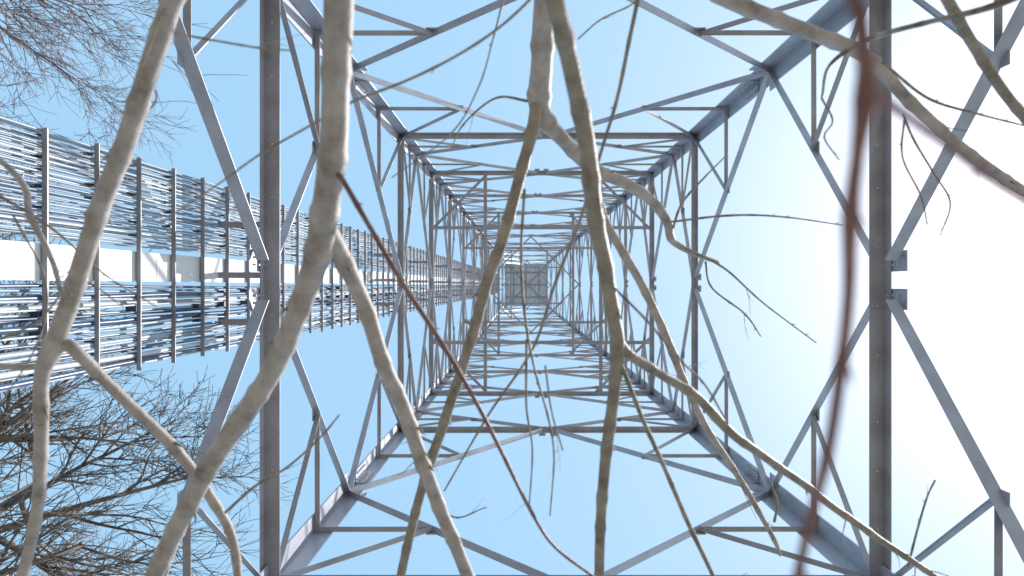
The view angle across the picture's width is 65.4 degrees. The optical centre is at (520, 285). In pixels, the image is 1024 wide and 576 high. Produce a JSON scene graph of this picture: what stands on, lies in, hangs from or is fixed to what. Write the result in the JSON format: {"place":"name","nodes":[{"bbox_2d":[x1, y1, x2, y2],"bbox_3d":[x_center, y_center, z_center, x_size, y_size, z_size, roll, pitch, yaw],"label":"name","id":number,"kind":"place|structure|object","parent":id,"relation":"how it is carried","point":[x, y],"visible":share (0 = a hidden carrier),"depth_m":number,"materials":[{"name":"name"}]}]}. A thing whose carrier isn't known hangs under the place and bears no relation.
{"place":"outdoors","nodes":[
{"label":"outdoors","id":0,"kind":"place"},
{"bbox_2d":[0,0,1023,575],"label":"sky","id":1,"kind":"structure","parent":0,"point":[966,297],"materials":[{"name":"blue"}]},
{"bbox_3d":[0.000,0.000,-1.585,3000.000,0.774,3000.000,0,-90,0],"label":"ground","id":2,"kind":"structure","parent":0,"visible":0},
{"bbox_2d":[0,0,241,575],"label":"sapling","id":3,"kind":"object","parent":2,"relation":"on","point":[55,342],"visible":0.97,"depth_m":1.68,"materials":[{"name":"beige plant"}]},
{"bbox_2d":[0,0,247,303],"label":"bare tree","id":4,"kind":"object","parent":2,"relation":"on","point":[43,55],"visible":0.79,"depth_m":17.36,"materials":[{"name":"grey plant"}]},
{"bbox_2d":[0,162,298,575],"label":"bare tree","id":5,"kind":"object","parent":2,"relation":"on","point":[44,563],"visible":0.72,"depth_m":13.89,"materials":[{"name":"brown plant"}]},
{"bbox_2d":[144,0,593,575],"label":"sapling","id":6,"kind":"object","parent":2,"relation":"on","point":[324,244],"visible":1,"depth_m":1.61,"materials":[{"name":"beige plant"}]},
{"bbox_2d":[0,0,1022,566],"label":"sapling","id":7,"kind":"object","parent":2,"relation":"on","point":[520,228],"visible":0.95,"depth_m":1.82,"materials":[{"name":"plant"}]},
{"bbox_2d":[396,0,781,575],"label":"sapling","id":8,"kind":"object","parent":2,"relation":"on","point":[542,118],"visible":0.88,"depth_m":2.22,"materials":[{"name":"beige plant"}]},
{"bbox_2d":[158,0,1023,575],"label":"lattice tower","id":9,"kind":"structure","parent":2,"relation":"on","point":[304,544],"depth_m":11.24,"materials":[{"name":"metal"}]},
{"bbox_2d":[0,116,504,391],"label":"cable ladder","id":10,"kind":"object","parent":9,"relation":"attached to","point":[18,260],"visible":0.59,"depth_m":7.49,"materials":[{"name":"metal"}]},
{"bbox_2d":[545,0,947,575],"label":"sapling","id":11,"kind":"object","parent":2,"relation":"on","point":[580,108],"visible":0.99,"depth_m":1.70,"materials":[{"name":"beige plant"}]},
{"bbox_2d":[710,0,1023,193],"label":"sapling","id":12,"kind":"object","parent":2,"relation":"on","point":[844,46],"visible":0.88,"depth_m":1.80,"materials":[{"name":"beige plant"}]},
{"bbox_2d":[792,0,1023,575],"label":"sapling","id":13,"kind":"object","parent":2,"relation":"on","point":[869,96],"visible":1,"depth_m":0.36,"materials":[{"name":"red plant"}]}
]}

